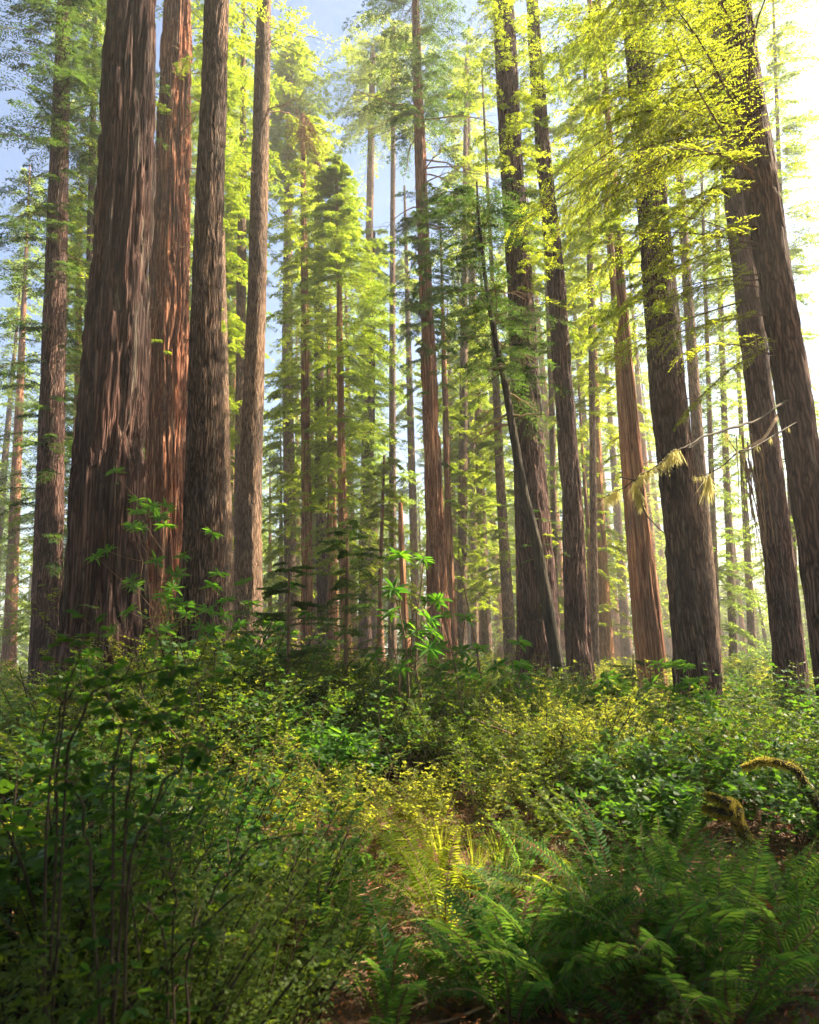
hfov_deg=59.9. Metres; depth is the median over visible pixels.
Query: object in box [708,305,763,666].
spruce tree
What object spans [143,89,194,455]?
distant conifer
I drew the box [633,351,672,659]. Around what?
distant conifer
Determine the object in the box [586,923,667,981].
sword fern
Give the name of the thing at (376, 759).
rhododendron
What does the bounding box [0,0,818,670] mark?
sky
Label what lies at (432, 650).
rhododendron
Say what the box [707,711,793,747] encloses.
huckleberry shrub
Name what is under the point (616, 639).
distant conifer
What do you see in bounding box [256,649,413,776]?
salal shrub
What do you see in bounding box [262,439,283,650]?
distant conifer
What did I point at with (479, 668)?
bare sapling
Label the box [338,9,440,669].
young redwood tree
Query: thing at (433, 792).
huckleberry shrub
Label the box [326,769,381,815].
huckleberry shrub
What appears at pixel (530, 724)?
huckleberry shrub
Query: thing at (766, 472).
grey fir tree
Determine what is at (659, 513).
distant conifer
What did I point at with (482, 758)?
huckleberry shrub
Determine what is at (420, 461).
distant conifer
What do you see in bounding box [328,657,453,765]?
salal shrub
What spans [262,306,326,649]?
distant conifer
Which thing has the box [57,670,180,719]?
huckleberry shrub
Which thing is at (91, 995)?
huckleberry shrub
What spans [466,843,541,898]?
sword fern
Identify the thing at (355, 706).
huckleberry shrub
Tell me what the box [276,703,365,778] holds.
huckleberry shrub
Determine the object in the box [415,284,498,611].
distant conifer
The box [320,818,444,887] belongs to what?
sword fern
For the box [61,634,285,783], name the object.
huckleberry shrub
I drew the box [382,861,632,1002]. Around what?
sword fern
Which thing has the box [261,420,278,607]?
distant conifer
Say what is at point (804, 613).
distant conifer
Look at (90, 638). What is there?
huckleberry shrub
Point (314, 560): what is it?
distant conifer
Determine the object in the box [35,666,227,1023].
bramble
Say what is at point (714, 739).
huckleberry shrub
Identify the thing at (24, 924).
huckleberry shrub
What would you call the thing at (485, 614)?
grey fir tree
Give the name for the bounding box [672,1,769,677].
spruce tree
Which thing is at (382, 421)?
distant conifer
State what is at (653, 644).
warm redwood tree
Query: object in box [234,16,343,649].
young redwood tree
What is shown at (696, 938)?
sword fern
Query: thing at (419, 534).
distant conifer
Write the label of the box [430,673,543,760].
huckleberry shrub
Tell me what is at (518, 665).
rhododendron
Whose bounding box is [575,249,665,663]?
distant conifer
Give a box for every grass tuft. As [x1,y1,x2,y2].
[402,814,474,869]
[441,832,494,895]
[457,819,537,874]
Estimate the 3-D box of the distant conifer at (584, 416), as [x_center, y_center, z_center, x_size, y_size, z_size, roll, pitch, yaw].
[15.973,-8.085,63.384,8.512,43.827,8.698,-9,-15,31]
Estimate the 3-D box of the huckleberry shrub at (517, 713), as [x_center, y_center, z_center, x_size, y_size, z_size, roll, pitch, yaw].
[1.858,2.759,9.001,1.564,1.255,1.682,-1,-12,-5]
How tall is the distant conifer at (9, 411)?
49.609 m
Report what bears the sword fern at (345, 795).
on the forest floor
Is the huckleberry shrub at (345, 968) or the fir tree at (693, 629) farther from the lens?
the fir tree at (693, 629)
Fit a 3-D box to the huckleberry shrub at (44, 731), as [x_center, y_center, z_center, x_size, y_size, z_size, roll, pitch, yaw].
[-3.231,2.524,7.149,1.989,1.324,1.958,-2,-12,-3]
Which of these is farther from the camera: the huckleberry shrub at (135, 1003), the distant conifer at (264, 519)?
the distant conifer at (264, 519)
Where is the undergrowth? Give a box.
[0,633,818,879]
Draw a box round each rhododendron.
[46,648,109,741]
[84,466,224,678]
[144,567,245,682]
[211,577,313,678]
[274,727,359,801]
[296,656,367,703]
[339,728,388,794]
[364,547,453,781]
[385,670,466,769]
[426,609,489,750]
[486,636,537,763]
[530,668,637,738]
[639,657,702,765]
[669,661,721,772]
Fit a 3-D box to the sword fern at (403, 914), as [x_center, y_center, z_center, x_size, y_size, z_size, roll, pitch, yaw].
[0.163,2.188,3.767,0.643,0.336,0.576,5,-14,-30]
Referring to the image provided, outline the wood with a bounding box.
[0,414,806,679]
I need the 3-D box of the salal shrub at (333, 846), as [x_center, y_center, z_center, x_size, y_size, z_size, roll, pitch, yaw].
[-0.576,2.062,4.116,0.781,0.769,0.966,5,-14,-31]
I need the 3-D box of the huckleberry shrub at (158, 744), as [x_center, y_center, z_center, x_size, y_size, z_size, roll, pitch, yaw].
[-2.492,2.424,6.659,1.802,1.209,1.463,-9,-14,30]
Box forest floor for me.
[0,667,818,1023]
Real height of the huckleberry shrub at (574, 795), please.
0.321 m
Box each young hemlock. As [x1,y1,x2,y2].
[202,519,476,771]
[204,560,368,737]
[613,654,655,706]
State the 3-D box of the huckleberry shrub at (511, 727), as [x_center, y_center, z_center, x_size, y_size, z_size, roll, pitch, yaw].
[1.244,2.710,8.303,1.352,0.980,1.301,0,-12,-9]
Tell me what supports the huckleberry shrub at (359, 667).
on the forest floor
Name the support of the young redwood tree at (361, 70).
on the forest floor
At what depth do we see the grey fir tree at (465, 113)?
29.75 m
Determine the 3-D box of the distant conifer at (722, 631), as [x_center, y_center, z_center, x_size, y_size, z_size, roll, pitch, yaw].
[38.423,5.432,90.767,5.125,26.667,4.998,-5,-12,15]
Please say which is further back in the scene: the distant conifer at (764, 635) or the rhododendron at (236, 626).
the distant conifer at (764, 635)
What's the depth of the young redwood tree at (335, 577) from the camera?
36.29 m
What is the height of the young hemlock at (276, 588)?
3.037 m
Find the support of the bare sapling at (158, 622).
on the forest floor
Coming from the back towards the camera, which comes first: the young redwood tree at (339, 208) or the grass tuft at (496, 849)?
the young redwood tree at (339, 208)
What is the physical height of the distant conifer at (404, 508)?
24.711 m
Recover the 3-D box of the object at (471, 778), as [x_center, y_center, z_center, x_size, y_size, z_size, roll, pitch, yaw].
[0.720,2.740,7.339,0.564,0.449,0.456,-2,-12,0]
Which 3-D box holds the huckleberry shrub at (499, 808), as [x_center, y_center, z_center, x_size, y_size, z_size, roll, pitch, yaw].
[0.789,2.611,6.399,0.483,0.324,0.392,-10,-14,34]
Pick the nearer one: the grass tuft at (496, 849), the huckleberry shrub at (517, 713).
the grass tuft at (496, 849)
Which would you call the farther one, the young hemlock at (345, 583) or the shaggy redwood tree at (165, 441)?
the shaggy redwood tree at (165, 441)
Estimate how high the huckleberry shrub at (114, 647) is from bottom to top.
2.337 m
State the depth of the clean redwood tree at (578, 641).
20.64 m
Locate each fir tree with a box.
[0,0,169,704]
[158,0,269,649]
[172,0,229,674]
[189,195,281,578]
[191,0,302,566]
[201,0,354,667]
[312,227,422,665]
[384,185,443,667]
[441,165,515,665]
[449,356,509,617]
[454,71,560,674]
[457,0,569,721]
[458,0,577,599]
[540,0,740,729]
[613,5,723,689]
[669,1,811,723]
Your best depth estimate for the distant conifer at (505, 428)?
60.43 m
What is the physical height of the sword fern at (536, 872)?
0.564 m
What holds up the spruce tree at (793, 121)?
on the forest floor
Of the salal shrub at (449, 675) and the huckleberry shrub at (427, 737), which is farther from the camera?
the salal shrub at (449, 675)
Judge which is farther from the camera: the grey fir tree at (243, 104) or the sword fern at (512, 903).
the grey fir tree at (243, 104)
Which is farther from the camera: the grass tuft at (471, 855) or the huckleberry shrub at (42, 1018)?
the grass tuft at (471, 855)
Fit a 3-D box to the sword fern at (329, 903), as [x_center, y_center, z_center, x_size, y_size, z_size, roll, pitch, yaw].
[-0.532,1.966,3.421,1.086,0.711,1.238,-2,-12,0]
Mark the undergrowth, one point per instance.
(740, 670)
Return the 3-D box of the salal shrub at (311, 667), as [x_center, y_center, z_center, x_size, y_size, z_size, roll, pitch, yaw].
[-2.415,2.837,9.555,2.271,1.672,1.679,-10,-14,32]
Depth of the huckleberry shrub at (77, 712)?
6.50 m
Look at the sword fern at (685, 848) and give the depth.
4.53 m
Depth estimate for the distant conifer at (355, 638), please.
63.66 m
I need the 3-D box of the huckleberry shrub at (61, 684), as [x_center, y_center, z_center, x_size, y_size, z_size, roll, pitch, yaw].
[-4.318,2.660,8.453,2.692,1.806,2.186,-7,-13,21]
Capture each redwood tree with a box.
[0,186,87,644]
[22,0,105,328]
[45,0,159,754]
[98,0,282,661]
[189,33,268,561]
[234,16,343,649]
[262,146,377,663]
[262,154,420,669]
[263,107,355,654]
[290,314,362,669]
[313,26,413,659]
[332,375,339,660]
[333,455,421,683]
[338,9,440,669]
[340,0,497,682]
[410,50,509,662]
[410,221,484,670]
[444,0,603,692]
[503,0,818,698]
[510,89,604,630]
[520,0,679,704]
[523,0,652,693]
[542,21,648,676]
[553,149,636,672]
[560,384,613,630]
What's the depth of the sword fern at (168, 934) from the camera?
3.30 m
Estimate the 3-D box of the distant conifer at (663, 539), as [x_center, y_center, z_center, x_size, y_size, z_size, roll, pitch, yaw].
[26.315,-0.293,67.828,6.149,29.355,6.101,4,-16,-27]
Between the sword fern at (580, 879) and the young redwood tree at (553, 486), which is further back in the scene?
the young redwood tree at (553, 486)
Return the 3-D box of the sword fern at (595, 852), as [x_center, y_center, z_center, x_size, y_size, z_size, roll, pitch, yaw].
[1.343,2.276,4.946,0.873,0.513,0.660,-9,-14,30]
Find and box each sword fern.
[16,887,297,1004]
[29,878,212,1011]
[158,850,337,971]
[161,847,276,911]
[164,809,255,882]
[173,846,319,942]
[191,894,387,1008]
[202,812,321,871]
[221,832,375,923]
[225,818,407,988]
[252,835,420,952]
[259,901,347,947]
[288,850,566,1023]
[305,762,423,832]
[307,822,387,903]
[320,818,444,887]
[336,800,499,945]
[343,881,525,1010]
[370,837,464,921]
[377,880,685,1023]
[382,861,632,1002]
[386,880,471,963]
[398,864,705,1023]
[434,870,670,1023]
[459,838,584,917]
[461,782,634,939]
[464,807,585,884]
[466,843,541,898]
[475,841,525,907]
[497,845,737,968]
[511,841,814,1023]
[525,825,818,1023]
[542,808,642,876]
[564,815,791,943]
[576,775,747,880]
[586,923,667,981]
[590,820,818,994]
[622,830,818,994]
[638,815,818,974]
[672,834,818,965]
[706,832,818,915]
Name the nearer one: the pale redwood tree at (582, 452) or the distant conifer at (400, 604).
the pale redwood tree at (582, 452)
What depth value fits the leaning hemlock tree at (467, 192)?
17.29 m
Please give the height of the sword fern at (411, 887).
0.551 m
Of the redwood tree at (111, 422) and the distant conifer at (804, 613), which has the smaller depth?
the redwood tree at (111, 422)
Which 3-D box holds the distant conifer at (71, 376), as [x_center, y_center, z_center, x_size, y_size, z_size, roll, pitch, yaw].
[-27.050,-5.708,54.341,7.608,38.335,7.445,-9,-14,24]
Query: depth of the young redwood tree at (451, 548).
33.82 m
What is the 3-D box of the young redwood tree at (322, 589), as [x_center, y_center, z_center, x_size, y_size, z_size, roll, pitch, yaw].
[-4.997,-6.414,40.475,6.608,33.252,6.696,-2,-12,0]
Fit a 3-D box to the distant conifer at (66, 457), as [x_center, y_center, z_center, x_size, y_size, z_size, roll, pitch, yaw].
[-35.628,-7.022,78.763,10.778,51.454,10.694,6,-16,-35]
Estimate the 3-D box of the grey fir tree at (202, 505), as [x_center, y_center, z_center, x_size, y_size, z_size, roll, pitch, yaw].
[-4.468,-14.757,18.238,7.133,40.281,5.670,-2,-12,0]
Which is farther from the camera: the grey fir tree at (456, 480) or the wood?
the wood
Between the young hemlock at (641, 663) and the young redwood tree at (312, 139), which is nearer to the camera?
the young hemlock at (641, 663)
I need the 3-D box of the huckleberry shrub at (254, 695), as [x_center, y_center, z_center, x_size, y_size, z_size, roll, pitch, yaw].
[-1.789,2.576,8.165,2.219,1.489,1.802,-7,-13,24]
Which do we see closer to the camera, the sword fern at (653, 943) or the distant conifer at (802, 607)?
the sword fern at (653, 943)
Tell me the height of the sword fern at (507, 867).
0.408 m
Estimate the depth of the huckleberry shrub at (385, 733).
8.34 m
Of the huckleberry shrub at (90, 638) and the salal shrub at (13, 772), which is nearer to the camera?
the salal shrub at (13, 772)
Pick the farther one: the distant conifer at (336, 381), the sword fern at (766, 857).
the distant conifer at (336, 381)
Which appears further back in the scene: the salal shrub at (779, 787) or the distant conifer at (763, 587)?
the distant conifer at (763, 587)
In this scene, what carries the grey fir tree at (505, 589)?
on the forest floor
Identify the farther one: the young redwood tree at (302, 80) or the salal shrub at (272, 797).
the young redwood tree at (302, 80)
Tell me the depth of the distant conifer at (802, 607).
54.01 m
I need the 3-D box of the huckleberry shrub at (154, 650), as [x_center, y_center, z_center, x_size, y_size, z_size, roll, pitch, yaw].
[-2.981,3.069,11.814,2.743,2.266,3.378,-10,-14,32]
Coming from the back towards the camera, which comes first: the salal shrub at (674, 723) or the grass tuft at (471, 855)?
the salal shrub at (674, 723)
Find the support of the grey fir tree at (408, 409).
on the forest floor
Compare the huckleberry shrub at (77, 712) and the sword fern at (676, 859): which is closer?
the sword fern at (676, 859)
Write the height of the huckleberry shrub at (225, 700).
1.827 m
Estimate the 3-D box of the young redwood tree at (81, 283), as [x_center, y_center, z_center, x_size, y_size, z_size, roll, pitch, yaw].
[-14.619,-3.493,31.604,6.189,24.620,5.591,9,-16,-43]
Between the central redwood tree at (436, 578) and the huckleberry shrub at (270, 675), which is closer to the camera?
the huckleberry shrub at (270, 675)
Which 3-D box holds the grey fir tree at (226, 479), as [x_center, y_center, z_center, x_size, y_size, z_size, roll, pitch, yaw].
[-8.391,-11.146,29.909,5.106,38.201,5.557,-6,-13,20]
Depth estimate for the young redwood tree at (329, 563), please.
35.54 m
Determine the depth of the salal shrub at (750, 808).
5.95 m
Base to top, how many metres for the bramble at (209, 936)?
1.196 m
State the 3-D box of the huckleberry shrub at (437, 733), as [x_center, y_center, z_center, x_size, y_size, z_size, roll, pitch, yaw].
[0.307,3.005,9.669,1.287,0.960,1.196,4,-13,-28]
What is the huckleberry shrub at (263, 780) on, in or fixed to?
on the forest floor
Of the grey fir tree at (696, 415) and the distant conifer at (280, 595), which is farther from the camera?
the distant conifer at (280, 595)
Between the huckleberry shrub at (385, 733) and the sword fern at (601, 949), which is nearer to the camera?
the sword fern at (601, 949)
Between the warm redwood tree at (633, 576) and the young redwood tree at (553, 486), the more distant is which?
the young redwood tree at (553, 486)
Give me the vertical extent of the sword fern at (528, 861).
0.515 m
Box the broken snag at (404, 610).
[398,502,413,680]
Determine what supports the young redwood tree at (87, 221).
on the forest floor
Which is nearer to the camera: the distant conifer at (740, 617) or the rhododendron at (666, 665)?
the rhododendron at (666, 665)
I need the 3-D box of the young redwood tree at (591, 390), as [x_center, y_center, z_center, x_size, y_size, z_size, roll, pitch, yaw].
[7.979,-7.549,30.148,5.002,30.308,5.005,-2,-12,0]
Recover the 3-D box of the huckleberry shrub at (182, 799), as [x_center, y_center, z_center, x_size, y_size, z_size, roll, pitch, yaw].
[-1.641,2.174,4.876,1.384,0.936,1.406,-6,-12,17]
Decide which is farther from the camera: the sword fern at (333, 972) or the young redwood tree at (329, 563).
the young redwood tree at (329, 563)
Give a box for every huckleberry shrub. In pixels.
[0,649,250,773]
[0,660,158,810]
[0,673,141,844]
[0,817,263,1023]
[0,834,324,1023]
[0,836,334,1023]
[2,768,290,1023]
[5,697,194,820]
[11,859,348,1023]
[23,584,272,670]
[45,701,227,827]
[51,752,266,879]
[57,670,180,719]
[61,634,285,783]
[74,633,261,702]
[81,641,328,805]
[83,870,387,1023]
[93,699,277,806]
[107,631,332,698]
[115,804,364,995]
[122,667,310,791]
[152,668,342,802]
[162,752,307,855]
[168,645,383,789]
[183,879,382,1023]
[187,658,393,793]
[211,620,324,678]
[223,637,377,682]
[241,755,339,819]
[249,651,392,710]
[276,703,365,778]
[297,661,442,781]
[323,713,417,790]
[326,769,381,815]
[361,707,441,776]
[384,686,505,793]
[403,699,486,769]
[409,777,453,809]
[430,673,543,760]
[435,730,495,782]
[448,706,578,797]
[455,699,564,786]
[469,692,630,804]
[472,784,518,820]
[488,677,612,777]
[493,686,667,811]
[520,796,569,833]
[521,692,656,793]
[558,775,589,802]
[565,703,706,800]
[651,715,791,809]
[658,712,780,789]
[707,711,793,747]
[717,717,818,801]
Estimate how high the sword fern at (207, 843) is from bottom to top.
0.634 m
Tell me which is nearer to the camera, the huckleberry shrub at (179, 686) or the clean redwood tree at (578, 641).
the huckleberry shrub at (179, 686)
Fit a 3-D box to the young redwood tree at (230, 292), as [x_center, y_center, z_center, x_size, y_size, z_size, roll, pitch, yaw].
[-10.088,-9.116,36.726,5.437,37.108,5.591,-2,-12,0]
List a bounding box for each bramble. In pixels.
[21,609,232,1023]
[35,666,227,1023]
[75,805,320,1023]
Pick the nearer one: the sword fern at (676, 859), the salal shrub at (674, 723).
the sword fern at (676, 859)
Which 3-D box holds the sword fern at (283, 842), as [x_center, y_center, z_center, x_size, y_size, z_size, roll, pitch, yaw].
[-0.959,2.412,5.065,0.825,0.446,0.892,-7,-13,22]
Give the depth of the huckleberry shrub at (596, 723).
7.74 m
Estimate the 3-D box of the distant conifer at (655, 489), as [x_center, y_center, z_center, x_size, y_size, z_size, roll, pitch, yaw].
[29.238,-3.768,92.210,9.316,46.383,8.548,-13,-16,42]
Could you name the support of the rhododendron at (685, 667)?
on the forest floor
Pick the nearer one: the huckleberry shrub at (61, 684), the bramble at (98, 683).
the bramble at (98, 683)
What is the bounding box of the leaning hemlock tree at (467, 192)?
[402,178,578,696]
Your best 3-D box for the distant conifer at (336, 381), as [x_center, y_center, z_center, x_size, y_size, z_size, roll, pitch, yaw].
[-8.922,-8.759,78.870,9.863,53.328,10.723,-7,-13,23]
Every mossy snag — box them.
[700,791,776,902]
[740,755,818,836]
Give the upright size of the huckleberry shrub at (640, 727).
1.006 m
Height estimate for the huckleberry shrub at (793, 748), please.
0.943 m
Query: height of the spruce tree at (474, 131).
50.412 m
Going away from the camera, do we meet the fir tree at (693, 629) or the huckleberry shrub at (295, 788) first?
the huckleberry shrub at (295, 788)
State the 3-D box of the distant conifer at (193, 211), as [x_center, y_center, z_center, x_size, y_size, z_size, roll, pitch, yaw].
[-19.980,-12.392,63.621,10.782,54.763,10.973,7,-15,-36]
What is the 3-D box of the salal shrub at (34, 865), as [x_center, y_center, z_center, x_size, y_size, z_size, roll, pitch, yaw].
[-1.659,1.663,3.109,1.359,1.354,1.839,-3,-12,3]
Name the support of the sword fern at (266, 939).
on the forest floor
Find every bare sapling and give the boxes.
[121,559,187,714]
[370,589,429,778]
[441,541,484,750]
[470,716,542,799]
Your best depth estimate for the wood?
122.84 m
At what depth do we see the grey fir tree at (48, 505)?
21.72 m
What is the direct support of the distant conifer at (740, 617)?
on the forest floor
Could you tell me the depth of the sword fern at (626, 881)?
3.57 m
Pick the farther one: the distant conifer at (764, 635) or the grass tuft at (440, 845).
the distant conifer at (764, 635)
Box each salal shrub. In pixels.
[0,684,190,835]
[0,725,147,1023]
[0,757,232,1016]
[28,737,261,917]
[50,786,278,1013]
[101,646,272,714]
[115,739,322,912]
[137,608,301,700]
[154,658,314,758]
[156,616,350,772]
[233,797,375,945]
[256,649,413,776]
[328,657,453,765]
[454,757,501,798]
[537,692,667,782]
[641,696,729,766]
[722,792,766,831]
[754,754,818,846]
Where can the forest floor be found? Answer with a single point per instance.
(436, 1013)
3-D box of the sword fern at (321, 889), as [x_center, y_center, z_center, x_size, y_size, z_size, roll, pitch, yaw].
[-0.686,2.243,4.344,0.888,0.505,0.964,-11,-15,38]
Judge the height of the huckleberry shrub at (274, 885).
0.832 m
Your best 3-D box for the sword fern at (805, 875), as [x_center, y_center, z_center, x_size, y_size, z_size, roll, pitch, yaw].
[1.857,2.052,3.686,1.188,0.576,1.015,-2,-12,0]
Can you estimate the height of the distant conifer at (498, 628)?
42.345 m
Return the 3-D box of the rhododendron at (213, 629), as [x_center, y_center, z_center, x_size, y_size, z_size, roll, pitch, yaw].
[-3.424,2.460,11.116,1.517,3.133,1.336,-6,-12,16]
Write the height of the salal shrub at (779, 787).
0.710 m
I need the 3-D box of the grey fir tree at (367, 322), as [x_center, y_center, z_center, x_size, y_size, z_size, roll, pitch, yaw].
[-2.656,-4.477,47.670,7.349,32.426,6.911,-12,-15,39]
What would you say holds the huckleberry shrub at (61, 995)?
on the forest floor
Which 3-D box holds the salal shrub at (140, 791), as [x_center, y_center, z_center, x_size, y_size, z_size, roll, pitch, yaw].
[-1.553,1.946,4.133,1.145,1.140,1.550,6,-14,-35]
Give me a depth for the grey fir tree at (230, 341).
48.78 m
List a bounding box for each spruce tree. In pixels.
[426,27,500,657]
[655,68,769,659]
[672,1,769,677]
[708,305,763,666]
[729,0,818,627]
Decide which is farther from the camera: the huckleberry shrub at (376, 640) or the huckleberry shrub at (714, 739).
the huckleberry shrub at (376, 640)
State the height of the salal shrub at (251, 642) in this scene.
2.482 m
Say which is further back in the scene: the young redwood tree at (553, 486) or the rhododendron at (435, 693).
the young redwood tree at (553, 486)
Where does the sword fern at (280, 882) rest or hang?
on the forest floor
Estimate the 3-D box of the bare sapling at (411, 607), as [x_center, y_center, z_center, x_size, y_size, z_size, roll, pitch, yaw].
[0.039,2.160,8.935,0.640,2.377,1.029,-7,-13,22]
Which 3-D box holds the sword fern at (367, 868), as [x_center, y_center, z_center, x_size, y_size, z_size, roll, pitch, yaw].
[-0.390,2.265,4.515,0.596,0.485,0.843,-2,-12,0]
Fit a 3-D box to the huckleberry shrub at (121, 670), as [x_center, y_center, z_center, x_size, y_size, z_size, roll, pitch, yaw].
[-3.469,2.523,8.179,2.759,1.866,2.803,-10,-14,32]
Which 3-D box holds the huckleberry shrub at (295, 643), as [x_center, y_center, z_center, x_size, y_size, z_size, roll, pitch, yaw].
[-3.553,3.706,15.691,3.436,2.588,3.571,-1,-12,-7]
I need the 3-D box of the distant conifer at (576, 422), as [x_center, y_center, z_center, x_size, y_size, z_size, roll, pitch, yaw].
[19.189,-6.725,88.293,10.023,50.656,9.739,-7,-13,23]
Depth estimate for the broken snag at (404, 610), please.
23.01 m
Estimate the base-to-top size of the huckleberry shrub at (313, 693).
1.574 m
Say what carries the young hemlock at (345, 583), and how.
on the forest floor
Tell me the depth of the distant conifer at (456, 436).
66.15 m
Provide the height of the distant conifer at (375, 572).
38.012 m
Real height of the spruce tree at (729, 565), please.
34.227 m
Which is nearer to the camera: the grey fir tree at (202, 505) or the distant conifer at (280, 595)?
the grey fir tree at (202, 505)
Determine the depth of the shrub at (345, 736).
7.18 m
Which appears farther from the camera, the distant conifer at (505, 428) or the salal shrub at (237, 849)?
the distant conifer at (505, 428)
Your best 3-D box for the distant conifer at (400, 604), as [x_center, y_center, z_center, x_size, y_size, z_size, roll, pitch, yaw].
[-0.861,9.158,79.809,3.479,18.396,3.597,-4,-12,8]
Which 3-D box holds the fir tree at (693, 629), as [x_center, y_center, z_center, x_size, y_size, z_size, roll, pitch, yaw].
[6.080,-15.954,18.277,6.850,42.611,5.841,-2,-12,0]
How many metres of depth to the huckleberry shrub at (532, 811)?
5.95 m
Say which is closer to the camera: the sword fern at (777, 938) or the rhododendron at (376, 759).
the sword fern at (777, 938)
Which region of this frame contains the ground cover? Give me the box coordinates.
[1,747,818,1023]
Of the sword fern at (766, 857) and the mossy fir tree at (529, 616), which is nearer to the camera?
the sword fern at (766, 857)
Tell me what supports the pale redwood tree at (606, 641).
on the forest floor
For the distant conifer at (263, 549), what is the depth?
78.52 m
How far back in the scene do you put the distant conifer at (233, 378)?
65.61 m
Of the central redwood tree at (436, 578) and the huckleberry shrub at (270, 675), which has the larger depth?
the central redwood tree at (436, 578)
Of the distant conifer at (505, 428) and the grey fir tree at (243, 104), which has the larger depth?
the distant conifer at (505, 428)
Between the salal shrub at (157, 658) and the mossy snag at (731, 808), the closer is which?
the mossy snag at (731, 808)
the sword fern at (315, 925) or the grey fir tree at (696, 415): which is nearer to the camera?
the sword fern at (315, 925)
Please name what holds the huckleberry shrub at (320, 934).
on the forest floor
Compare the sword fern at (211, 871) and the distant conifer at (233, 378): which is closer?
the sword fern at (211, 871)
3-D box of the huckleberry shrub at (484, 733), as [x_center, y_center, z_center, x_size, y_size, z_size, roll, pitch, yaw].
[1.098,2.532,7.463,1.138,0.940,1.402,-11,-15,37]
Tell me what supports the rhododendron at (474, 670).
on the forest floor
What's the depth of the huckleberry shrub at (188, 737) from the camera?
7.62 m
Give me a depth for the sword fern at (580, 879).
3.98 m
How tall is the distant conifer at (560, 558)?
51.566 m
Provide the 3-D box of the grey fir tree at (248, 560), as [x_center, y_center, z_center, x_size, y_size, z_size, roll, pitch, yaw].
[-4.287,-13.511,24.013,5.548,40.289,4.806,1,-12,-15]
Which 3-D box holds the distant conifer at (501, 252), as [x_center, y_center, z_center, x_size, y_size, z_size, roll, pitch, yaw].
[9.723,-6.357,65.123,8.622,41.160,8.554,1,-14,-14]
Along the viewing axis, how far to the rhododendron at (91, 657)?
9.42 m
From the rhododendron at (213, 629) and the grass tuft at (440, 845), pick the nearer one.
the grass tuft at (440, 845)
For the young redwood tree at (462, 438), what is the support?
on the forest floor
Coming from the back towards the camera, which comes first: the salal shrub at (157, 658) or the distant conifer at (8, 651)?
the distant conifer at (8, 651)
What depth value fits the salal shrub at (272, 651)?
10.00 m
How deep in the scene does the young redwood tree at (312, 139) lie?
36.34 m
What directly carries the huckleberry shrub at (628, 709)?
on the forest floor
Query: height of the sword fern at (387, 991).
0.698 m
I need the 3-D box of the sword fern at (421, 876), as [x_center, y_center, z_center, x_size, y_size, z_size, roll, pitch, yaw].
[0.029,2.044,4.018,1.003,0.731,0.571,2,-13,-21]
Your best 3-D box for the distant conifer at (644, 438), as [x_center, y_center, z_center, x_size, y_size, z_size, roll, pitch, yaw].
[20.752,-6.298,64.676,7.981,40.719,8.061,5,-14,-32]
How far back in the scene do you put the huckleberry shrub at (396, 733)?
9.03 m
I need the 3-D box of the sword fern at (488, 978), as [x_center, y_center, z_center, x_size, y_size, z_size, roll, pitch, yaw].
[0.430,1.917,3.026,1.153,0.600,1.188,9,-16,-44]
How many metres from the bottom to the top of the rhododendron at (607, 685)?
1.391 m
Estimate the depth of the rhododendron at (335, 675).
10.67 m
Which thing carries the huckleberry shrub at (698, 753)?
on the forest floor
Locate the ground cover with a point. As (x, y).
(631, 990)
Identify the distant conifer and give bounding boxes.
[0,164,72,680]
[0,227,84,626]
[0,263,37,594]
[30,272,83,558]
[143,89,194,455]
[187,112,198,396]
[225,204,283,555]
[231,280,282,551]
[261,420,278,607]
[262,195,359,660]
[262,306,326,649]
[262,410,300,651]
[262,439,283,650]
[278,223,381,559]
[312,245,388,660]
[337,264,408,659]
[352,353,407,666]
[387,521,410,659]
[396,488,424,626]
[407,479,428,669]
[408,353,468,606]
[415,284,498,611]
[437,322,493,661]
[438,245,514,663]
[451,212,547,633]
[468,315,515,660]
[480,244,560,565]
[484,376,514,660]
[506,178,584,660]
[542,216,625,607]
[542,308,588,564]
[572,313,627,661]
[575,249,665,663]
[600,254,670,656]
[602,321,664,568]
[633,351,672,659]
[643,370,688,609]
[653,459,723,594]
[708,500,739,659]
[716,437,764,660]
[741,546,767,651]
[746,589,771,657]
[754,547,771,644]
[797,549,810,657]
[800,600,808,648]
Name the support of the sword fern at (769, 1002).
on the forest floor
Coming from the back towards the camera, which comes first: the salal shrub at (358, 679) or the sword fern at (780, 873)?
the salal shrub at (358, 679)
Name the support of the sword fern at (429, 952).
on the forest floor
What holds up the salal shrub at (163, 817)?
on the forest floor
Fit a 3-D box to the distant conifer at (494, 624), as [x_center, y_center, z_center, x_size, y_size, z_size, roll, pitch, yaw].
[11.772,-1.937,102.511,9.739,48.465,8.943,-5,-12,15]
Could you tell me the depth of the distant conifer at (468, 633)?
83.67 m
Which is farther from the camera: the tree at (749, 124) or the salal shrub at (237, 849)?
the tree at (749, 124)
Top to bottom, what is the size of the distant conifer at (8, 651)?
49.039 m
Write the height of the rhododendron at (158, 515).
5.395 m
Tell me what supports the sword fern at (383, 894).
on the forest floor

